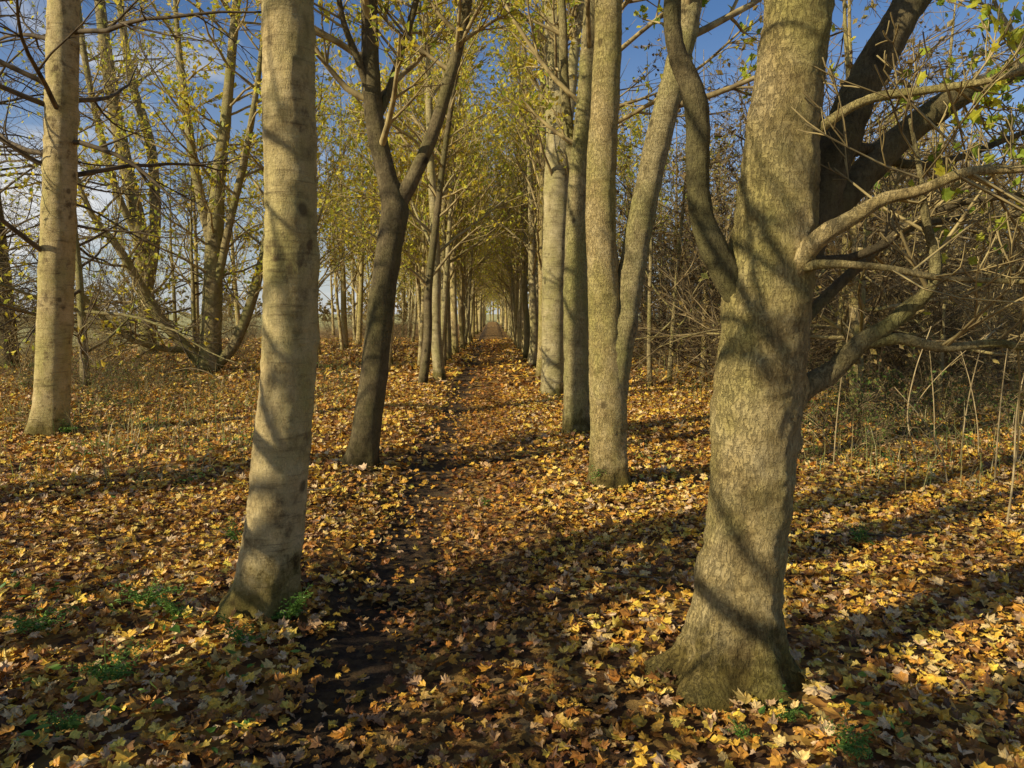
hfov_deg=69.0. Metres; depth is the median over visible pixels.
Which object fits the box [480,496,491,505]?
herb plant
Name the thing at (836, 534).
fallen stick
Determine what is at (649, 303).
sapling
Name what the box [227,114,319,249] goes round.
slim tree
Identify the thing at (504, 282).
maple tree
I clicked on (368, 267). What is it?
maple tree
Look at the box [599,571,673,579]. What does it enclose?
fallen stick
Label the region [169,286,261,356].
shrub
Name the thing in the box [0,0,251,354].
maple tree
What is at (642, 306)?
shrub
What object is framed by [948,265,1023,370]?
shrub
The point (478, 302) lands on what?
maple tree
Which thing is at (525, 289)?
maple tree
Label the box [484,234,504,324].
maple tree
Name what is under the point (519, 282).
maple tree
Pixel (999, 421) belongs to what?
dry stalk
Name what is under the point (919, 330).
shrub
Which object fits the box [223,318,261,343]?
shrub
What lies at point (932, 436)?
dry stalk
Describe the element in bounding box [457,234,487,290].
slim tree
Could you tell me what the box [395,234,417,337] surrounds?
slim tree
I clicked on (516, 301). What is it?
maple tree
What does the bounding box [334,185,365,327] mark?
slim tree
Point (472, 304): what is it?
slim tree
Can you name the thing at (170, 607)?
herb plant
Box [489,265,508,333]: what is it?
slim tree
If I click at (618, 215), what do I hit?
maple tree
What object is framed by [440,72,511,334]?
maple tree
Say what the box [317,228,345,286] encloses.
maple tree
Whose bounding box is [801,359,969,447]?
bramble
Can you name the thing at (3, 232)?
maple tree
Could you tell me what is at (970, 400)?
bramble
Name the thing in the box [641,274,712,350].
shrub
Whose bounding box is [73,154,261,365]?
spreading tree
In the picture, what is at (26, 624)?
herb plant
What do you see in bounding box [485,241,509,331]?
maple tree
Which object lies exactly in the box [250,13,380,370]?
slim tree
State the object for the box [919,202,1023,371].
shrub
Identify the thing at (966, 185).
spreading tree
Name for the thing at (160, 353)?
bramble
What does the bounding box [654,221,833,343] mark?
shrub
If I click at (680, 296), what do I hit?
shrub
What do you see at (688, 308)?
shrub
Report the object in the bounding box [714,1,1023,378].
spreading tree
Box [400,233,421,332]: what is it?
slim tree
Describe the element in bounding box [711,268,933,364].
shrub
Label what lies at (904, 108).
maple tree
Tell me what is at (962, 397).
bramble
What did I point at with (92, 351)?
shrub
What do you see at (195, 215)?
maple tree
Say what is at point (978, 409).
bramble
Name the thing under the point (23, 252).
spreading tree
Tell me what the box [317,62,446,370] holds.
slim tree
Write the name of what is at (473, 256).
maple tree
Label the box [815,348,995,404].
bramble
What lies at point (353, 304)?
slim tree
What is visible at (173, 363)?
bramble
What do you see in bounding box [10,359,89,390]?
bramble
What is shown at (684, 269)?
shrub
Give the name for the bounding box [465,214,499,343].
slim tree
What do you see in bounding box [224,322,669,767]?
path
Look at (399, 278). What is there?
slim tree
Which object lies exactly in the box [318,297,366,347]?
shrub
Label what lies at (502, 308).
maple tree
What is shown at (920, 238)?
shrub
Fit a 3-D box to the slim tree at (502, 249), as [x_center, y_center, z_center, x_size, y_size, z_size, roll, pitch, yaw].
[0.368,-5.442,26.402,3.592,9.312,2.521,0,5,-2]
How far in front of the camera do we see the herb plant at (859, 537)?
5.19 m
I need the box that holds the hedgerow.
[15,284,417,325]
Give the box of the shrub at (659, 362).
[588,281,719,365]
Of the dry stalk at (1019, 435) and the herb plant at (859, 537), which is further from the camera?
the dry stalk at (1019, 435)
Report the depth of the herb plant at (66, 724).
2.77 m
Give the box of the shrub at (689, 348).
[638,257,891,405]
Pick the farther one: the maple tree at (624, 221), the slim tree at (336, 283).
the maple tree at (624, 221)
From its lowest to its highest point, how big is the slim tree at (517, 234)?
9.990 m
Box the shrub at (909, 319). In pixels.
[685,152,1022,378]
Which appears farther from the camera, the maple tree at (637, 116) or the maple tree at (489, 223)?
the maple tree at (489, 223)
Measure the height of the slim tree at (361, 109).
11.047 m
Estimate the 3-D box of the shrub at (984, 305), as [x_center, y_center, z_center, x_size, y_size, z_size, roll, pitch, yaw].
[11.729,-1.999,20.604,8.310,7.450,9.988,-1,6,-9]
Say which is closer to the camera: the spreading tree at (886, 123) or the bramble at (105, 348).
the spreading tree at (886, 123)
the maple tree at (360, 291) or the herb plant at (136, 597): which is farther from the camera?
the maple tree at (360, 291)
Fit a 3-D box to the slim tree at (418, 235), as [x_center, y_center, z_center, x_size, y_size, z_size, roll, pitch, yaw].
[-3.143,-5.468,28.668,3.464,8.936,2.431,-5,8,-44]
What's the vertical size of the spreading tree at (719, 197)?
8.241 m
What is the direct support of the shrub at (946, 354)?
on the ground at (38, 756)
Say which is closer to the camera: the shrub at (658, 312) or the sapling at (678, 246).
the sapling at (678, 246)
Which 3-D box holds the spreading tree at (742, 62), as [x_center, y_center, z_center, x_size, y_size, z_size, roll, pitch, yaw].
[7.038,-5.234,21.578,8.622,10.311,8.972,-2,6,-24]
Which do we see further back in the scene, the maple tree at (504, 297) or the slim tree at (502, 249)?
the maple tree at (504, 297)
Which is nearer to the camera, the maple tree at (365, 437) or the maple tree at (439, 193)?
the maple tree at (365, 437)
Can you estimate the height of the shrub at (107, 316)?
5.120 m
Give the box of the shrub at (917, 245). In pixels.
[818,141,1021,361]
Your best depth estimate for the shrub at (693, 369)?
16.59 m
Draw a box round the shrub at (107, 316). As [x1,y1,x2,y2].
[89,277,136,334]
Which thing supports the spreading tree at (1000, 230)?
on the ground at (38, 756)
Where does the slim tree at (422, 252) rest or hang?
on the ground at (38, 756)
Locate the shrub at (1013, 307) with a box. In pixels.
[908,159,1023,404]
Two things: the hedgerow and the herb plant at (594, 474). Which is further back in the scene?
the hedgerow
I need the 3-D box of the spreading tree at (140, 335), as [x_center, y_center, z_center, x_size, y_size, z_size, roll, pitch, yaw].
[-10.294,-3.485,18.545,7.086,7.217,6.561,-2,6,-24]
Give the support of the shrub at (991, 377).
on the ground at (38, 756)
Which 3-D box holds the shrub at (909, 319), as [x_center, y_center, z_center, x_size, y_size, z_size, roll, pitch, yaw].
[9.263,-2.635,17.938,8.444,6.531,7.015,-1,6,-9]
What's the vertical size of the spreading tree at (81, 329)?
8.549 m
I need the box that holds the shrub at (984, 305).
[811,180,1022,370]
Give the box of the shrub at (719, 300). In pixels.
[617,155,964,366]
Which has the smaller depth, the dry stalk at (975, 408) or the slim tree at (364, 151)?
the dry stalk at (975, 408)
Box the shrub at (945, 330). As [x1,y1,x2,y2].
[833,278,1022,380]
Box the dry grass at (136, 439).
[0,333,415,486]
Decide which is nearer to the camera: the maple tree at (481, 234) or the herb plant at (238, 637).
the herb plant at (238, 637)
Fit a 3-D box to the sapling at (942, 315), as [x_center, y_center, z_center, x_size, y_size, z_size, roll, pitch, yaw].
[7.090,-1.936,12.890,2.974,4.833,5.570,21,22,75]
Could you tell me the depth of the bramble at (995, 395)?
11.21 m
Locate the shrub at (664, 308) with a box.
[640,265,699,347]
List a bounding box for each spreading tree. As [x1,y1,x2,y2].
[0,9,321,399]
[0,113,244,368]
[0,120,111,364]
[1,178,126,357]
[2,178,102,349]
[2,202,112,347]
[33,156,251,352]
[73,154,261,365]
[616,39,900,357]
[617,48,903,378]
[630,0,1023,409]
[640,0,1023,398]
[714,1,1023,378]
[823,106,1023,368]
[891,104,1023,359]
[900,102,1023,313]
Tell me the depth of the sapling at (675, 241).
16.77 m
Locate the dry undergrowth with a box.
[633,343,1023,498]
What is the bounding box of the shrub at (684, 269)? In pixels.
[654,173,739,324]
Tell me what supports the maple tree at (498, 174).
on the ground at (38, 756)
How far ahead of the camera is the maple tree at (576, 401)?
9.52 m
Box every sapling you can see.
[566,48,742,387]
[616,30,751,382]
[619,210,697,355]
[621,149,839,313]
[632,0,933,285]
[691,142,742,229]
[719,63,933,334]
[814,53,978,413]
[819,128,1023,398]
[829,121,1011,363]
[860,60,990,379]
[944,112,1023,306]
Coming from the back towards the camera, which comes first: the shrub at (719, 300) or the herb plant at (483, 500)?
the shrub at (719, 300)
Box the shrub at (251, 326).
[222,301,261,337]
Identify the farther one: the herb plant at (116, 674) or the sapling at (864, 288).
the sapling at (864, 288)
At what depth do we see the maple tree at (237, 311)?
35.42 m
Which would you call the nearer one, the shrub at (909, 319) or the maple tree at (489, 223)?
the shrub at (909, 319)
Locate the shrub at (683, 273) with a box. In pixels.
[588,132,920,364]
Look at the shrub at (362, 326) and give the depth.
45.82 m
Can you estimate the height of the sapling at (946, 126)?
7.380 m
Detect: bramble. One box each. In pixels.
[0,354,34,393]
[0,378,162,438]
[1,356,118,388]
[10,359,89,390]
[13,358,102,390]
[31,345,138,378]
[71,356,144,407]
[71,356,204,392]
[72,356,144,388]
[72,365,153,408]
[73,341,189,365]
[87,358,183,389]
[89,336,122,362]
[133,344,199,375]
[140,343,174,357]
[157,370,257,415]
[234,338,259,361]
[314,353,361,399]
[707,379,989,465]
[799,402,910,467]
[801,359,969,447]
[803,388,872,437]
[807,347,957,435]
[810,389,895,424]
[813,351,1023,430]
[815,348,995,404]
[818,347,1023,433]
[830,364,1023,452]
[836,356,948,399]
[880,385,968,424]
[915,372,1020,417]
[922,385,992,432]
[949,371,1023,418]
[963,373,1022,416]
[973,368,1023,405]
[979,419,1023,445]
[1003,394,1023,431]
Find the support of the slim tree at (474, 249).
on the ground at (38, 756)
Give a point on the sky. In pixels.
(714, 9)
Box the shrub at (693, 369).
[633,167,1012,389]
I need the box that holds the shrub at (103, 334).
[34,281,127,349]
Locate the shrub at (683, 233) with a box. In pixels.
[616,61,1023,375]
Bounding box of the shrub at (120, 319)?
[92,296,137,342]
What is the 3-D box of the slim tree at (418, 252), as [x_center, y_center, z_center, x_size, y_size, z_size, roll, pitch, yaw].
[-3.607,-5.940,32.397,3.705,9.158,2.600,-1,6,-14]
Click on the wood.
(676, 166)
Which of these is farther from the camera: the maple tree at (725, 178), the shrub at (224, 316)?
the shrub at (224, 316)
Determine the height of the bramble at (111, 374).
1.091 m
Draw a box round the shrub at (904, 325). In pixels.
[664,158,1022,384]
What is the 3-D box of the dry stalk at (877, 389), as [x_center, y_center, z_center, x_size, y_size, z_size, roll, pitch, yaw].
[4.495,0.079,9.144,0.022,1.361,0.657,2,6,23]
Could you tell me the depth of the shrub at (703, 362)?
15.00 m
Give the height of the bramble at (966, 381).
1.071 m
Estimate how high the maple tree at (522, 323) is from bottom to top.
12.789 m
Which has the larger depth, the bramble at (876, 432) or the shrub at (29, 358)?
the shrub at (29, 358)
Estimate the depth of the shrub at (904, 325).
15.95 m
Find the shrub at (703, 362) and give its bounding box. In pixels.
[555,96,1020,397]
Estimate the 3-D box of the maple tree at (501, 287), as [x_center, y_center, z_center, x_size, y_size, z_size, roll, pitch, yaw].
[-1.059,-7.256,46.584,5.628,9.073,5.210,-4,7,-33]
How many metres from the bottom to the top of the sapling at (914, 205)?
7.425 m
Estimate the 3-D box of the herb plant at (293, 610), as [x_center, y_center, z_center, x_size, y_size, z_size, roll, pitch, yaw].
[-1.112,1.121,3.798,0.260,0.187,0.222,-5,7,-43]
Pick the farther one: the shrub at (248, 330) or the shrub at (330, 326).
the shrub at (330, 326)
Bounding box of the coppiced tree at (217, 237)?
[0,0,373,377]
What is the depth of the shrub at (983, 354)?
16.18 m
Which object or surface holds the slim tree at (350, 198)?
on the ground at (38, 756)
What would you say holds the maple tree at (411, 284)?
on the ground at (38, 756)
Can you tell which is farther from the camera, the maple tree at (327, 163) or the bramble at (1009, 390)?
the maple tree at (327, 163)
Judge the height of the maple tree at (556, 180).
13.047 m
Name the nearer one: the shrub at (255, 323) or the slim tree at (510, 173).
the slim tree at (510, 173)
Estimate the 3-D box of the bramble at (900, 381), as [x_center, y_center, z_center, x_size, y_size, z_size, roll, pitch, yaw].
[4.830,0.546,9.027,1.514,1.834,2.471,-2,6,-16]
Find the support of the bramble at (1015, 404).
on the ground at (38, 756)
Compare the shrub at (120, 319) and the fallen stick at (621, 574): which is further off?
the shrub at (120, 319)
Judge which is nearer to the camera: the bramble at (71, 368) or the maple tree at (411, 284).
the bramble at (71, 368)
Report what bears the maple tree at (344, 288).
on the ground at (38, 756)
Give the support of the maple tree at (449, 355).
on the ground at (38, 756)
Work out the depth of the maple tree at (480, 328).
62.91 m
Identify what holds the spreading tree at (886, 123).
on the ground at (38, 756)
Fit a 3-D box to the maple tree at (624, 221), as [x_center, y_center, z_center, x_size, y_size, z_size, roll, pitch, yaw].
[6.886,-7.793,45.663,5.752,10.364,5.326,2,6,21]
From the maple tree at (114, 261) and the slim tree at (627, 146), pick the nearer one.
the slim tree at (627, 146)
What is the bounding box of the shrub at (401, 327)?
[318,277,459,356]
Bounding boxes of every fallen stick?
[307,474,349,490]
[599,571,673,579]
[810,531,925,538]
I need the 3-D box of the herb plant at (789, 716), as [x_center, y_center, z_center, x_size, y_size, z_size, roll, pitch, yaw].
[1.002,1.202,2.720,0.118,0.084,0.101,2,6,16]
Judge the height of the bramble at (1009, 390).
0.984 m
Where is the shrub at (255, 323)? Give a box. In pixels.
[223,304,261,335]
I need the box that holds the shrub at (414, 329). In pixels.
[395,303,483,343]
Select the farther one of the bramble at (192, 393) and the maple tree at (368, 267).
the maple tree at (368, 267)
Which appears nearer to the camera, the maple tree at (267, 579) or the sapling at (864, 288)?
the maple tree at (267, 579)
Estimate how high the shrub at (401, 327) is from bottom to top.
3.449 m
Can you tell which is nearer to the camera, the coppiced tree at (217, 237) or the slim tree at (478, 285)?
the coppiced tree at (217, 237)
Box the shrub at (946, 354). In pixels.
[702,214,1023,387]
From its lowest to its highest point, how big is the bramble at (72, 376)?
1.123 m
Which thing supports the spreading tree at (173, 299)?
on the ground at (38, 756)
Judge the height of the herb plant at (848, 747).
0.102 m
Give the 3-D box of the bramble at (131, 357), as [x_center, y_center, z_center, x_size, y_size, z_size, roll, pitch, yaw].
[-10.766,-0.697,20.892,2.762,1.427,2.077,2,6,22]
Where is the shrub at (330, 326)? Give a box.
[319,315,338,331]
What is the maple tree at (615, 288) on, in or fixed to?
on the ground at (38, 756)
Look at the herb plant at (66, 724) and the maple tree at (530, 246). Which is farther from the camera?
the maple tree at (530, 246)
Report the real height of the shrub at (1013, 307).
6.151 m
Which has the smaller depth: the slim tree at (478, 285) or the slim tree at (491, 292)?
the slim tree at (478, 285)
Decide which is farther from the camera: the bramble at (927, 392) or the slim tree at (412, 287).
the slim tree at (412, 287)
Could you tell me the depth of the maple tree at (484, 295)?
59.84 m
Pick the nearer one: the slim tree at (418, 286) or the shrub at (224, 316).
the slim tree at (418, 286)
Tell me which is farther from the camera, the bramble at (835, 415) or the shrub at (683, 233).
the shrub at (683, 233)
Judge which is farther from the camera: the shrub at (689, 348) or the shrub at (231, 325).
the shrub at (231, 325)
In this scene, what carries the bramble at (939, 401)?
on the ground at (38, 756)
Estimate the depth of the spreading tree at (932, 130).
19.56 m
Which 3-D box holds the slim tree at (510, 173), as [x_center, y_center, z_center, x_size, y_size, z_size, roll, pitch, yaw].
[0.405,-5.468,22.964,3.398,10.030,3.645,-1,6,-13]
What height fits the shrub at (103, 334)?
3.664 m
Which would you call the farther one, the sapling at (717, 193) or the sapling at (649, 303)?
the sapling at (717, 193)
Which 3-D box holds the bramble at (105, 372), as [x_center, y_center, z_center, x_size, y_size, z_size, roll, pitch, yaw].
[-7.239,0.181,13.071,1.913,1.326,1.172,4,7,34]
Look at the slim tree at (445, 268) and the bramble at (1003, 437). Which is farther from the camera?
the slim tree at (445, 268)
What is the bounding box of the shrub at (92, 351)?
[1,312,156,383]
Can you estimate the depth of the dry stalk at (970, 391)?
7.71 m
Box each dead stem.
[168,368,228,389]
[907,326,931,463]
[1006,374,1023,524]
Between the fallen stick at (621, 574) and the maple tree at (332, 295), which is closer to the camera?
the fallen stick at (621, 574)
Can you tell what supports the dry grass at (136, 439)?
on the ground at (38, 756)
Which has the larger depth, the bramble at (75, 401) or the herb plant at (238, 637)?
the bramble at (75, 401)
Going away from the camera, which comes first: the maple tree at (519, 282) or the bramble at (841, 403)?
the bramble at (841, 403)
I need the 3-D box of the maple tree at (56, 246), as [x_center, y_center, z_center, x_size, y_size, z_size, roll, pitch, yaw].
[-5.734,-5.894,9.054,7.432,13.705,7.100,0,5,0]
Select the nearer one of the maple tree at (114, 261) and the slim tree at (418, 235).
the slim tree at (418, 235)
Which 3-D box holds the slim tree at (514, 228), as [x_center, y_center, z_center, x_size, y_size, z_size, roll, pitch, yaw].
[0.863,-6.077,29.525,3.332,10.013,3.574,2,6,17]
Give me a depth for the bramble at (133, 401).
12.51 m
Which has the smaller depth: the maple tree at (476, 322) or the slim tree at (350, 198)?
the slim tree at (350, 198)
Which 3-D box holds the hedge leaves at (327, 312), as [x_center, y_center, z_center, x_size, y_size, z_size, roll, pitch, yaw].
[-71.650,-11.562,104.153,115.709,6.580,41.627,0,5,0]
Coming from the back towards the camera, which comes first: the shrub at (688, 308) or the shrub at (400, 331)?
the shrub at (400, 331)
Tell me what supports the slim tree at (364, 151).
on the ground at (38, 756)
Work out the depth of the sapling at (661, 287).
22.78 m
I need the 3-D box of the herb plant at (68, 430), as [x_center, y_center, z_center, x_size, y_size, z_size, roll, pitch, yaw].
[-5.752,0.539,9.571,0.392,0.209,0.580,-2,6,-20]
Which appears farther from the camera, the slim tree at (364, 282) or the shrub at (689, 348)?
the slim tree at (364, 282)
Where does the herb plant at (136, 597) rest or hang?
on the ground at (38, 756)
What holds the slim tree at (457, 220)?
on the ground at (38, 756)
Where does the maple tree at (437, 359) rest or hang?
on the ground at (38, 756)
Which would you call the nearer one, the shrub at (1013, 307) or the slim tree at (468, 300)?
the shrub at (1013, 307)
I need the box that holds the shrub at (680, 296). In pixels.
[637,205,722,355]
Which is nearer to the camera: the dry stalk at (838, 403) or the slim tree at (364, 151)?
the dry stalk at (838, 403)
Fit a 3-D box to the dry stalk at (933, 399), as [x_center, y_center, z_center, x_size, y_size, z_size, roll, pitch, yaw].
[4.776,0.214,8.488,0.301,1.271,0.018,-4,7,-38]
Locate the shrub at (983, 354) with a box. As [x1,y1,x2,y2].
[811,108,1023,385]
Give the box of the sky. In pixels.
[0,0,1023,313]
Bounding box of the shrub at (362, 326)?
[347,317,365,335]
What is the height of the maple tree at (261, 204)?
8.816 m
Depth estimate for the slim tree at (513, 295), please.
35.57 m
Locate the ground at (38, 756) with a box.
[0,314,1023,767]
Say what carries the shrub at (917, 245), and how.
on the ground at (38, 756)
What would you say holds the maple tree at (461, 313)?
on the ground at (38, 756)
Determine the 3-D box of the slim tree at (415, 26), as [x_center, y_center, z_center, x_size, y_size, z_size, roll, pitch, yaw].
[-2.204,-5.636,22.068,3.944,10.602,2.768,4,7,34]
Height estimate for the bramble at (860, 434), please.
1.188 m
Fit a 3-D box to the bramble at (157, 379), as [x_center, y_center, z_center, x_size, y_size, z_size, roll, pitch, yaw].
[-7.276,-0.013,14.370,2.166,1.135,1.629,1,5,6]
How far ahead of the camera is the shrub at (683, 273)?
21.40 m
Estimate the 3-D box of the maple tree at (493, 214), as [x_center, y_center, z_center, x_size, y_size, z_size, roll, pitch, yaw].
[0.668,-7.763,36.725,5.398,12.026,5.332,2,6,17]
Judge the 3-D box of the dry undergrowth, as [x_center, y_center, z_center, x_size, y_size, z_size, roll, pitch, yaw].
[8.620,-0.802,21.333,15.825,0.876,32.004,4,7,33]
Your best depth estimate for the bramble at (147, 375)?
15.40 m
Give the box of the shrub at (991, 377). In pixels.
[880,286,1023,415]
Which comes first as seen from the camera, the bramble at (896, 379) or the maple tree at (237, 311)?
the bramble at (896, 379)
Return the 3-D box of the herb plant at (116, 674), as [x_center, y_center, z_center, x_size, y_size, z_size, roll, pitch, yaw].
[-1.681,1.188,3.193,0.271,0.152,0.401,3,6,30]
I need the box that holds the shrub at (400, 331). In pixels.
[394,320,416,336]
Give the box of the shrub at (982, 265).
[912,145,1023,364]
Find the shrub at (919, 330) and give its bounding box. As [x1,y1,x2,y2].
[811,276,1011,373]
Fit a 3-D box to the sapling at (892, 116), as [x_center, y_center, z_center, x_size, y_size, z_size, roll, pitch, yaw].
[6.521,-3.293,14.863,4.485,7.239,3.569,-2,6,-21]
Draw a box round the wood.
[616,80,1023,335]
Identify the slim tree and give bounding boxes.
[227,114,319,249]
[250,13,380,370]
[316,113,374,349]
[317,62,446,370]
[331,0,437,365]
[331,125,372,340]
[334,87,421,293]
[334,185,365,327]
[336,96,411,264]
[345,99,417,280]
[346,237,371,328]
[361,0,499,348]
[365,86,487,329]
[372,18,514,255]
[372,70,462,366]
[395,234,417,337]
[396,270,414,304]
[398,165,420,343]
[400,147,462,299]
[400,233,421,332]
[402,65,492,352]
[407,161,468,260]
[418,99,484,286]
[456,139,497,346]
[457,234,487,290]
[465,140,491,343]
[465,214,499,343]
[470,166,495,328]
[472,112,545,318]
[475,47,578,361]
[477,275,496,310]
[487,159,528,324]
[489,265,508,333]
[491,287,507,322]
[493,136,545,320]
[494,209,515,341]
[500,132,537,267]
[616,106,685,262]
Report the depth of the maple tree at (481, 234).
38.95 m
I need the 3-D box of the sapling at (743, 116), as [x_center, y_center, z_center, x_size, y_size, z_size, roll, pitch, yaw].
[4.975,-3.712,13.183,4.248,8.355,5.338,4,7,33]
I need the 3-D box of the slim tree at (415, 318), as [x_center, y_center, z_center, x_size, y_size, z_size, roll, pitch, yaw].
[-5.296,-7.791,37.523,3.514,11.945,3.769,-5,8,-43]
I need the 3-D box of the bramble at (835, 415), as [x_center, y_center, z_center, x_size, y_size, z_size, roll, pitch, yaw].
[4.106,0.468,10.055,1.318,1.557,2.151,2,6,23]
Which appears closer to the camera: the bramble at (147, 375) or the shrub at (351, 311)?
the bramble at (147, 375)
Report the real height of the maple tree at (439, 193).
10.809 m
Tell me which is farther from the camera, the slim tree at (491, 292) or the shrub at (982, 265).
the slim tree at (491, 292)
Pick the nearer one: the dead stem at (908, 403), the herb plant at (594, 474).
the herb plant at (594, 474)
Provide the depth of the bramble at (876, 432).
8.14 m
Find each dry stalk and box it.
[833,307,852,464]
[875,348,881,430]
[894,387,947,480]
[903,321,1006,436]
[929,351,934,447]
[959,310,993,461]
[961,352,978,458]
[993,336,1009,484]
[1015,412,1023,465]
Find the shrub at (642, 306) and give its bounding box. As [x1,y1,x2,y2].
[495,218,689,346]
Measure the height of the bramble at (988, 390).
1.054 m
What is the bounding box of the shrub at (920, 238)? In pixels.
[816,120,1013,365]
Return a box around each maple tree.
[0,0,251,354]
[0,0,252,368]
[0,0,263,438]
[92,207,162,319]
[126,107,258,344]
[127,235,169,298]
[173,125,264,343]
[215,0,319,627]
[226,0,526,471]
[227,91,374,274]
[231,78,375,354]
[316,0,538,379]
[316,51,376,350]
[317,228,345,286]
[318,194,349,334]
[320,107,398,345]
[321,155,412,291]
[335,0,531,385]
[346,237,371,301]
[356,0,539,366]
[356,4,505,361]
[364,234,425,336]
[391,2,519,354]
[397,204,428,334]
[421,95,512,350]
[425,198,506,299]
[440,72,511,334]
[448,0,618,368]
[456,158,507,341]
[460,30,633,360]
[466,117,502,315]
[470,169,501,337]
[471,0,763,435]
[472,0,677,396]
[472,13,544,354]
[474,0,628,376]
[474,76,539,349]
[475,225,510,333]
[475,248,501,292]
[475,268,500,333]
[476,170,528,341]
[477,177,498,323]
[477,224,495,332]
[478,233,493,331]
[479,57,527,345]
[480,114,512,337]
[484,125,536,284]
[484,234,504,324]
[485,184,528,334]
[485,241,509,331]
[492,211,509,332]
[492,236,503,327]
[585,0,856,493]
[616,102,725,350]
[616,106,672,277]
[616,187,670,261]
[641,0,1023,718]
[653,172,697,307]
[683,124,740,266]
[841,78,1015,298]
[858,87,922,252]
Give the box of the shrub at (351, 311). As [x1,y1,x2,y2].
[334,287,369,332]
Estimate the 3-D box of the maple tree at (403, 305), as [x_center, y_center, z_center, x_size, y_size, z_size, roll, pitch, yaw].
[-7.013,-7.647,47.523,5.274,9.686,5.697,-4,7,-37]
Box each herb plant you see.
[1,597,86,634]
[38,708,84,733]
[58,418,82,432]
[66,636,155,682]
[107,572,191,610]
[151,584,193,617]
[207,613,265,646]
[214,517,242,540]
[268,583,314,619]
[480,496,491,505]
[588,465,606,482]
[726,715,761,740]
[769,704,802,722]
[821,705,879,764]
[845,518,874,545]
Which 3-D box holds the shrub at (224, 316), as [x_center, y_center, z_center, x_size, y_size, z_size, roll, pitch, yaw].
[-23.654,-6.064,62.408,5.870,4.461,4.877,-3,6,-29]
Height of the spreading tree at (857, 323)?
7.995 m
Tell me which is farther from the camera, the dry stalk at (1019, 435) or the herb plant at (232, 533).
the dry stalk at (1019, 435)
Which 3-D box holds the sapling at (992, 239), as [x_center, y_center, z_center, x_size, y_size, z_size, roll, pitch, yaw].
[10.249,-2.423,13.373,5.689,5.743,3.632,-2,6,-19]
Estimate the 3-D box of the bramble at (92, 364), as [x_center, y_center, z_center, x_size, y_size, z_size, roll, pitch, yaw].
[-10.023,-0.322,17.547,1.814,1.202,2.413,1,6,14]
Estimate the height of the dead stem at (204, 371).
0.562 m
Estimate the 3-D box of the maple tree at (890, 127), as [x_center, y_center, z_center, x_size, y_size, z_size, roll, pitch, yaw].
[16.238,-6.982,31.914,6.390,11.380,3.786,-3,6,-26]
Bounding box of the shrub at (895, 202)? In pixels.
[813,121,966,318]
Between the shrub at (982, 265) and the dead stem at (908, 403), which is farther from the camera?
the shrub at (982, 265)
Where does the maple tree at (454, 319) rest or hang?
on the ground at (38, 756)
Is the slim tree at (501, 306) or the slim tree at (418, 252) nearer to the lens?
the slim tree at (418, 252)
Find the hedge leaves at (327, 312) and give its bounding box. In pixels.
[14,277,417,323]
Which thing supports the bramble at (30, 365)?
on the ground at (38, 756)
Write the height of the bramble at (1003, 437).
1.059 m
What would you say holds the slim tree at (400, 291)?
on the ground at (38, 756)
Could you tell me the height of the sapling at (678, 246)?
8.203 m
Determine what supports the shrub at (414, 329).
on the ground at (38, 756)
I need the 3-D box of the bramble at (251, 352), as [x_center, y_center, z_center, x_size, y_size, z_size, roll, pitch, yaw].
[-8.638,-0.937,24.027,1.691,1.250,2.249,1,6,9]
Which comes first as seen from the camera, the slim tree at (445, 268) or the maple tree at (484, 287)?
the slim tree at (445, 268)
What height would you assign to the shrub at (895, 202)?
9.983 m
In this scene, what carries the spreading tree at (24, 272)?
on the ground at (38, 756)
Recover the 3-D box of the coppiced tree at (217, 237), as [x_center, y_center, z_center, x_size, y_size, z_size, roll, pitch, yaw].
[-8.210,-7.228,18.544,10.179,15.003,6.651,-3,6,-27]
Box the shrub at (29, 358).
[0,242,142,374]
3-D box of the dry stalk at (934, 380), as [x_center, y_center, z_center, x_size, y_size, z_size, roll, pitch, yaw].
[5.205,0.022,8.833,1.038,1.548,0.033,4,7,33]
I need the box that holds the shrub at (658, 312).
[621,217,695,344]
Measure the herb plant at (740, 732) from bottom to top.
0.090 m
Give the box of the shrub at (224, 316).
[199,287,252,331]
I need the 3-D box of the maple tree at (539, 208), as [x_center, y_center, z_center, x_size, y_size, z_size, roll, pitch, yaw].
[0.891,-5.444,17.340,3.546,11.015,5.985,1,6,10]
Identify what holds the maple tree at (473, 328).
on the ground at (38, 756)
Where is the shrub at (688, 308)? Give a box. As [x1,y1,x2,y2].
[631,254,867,381]
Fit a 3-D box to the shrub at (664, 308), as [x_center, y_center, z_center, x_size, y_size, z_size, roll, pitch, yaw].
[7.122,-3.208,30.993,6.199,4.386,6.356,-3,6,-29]
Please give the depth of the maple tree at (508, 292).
53.67 m
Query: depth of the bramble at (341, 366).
13.26 m
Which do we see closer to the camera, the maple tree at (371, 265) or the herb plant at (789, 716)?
the herb plant at (789, 716)
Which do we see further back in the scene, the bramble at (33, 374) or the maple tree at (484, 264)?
the maple tree at (484, 264)
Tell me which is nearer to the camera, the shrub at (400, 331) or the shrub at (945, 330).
the shrub at (945, 330)
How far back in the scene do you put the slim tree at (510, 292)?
38.93 m
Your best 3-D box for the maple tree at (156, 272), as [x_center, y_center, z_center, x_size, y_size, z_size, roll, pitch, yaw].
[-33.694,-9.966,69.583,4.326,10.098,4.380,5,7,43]
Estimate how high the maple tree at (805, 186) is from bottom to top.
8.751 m
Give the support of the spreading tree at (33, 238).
on the ground at (38, 756)

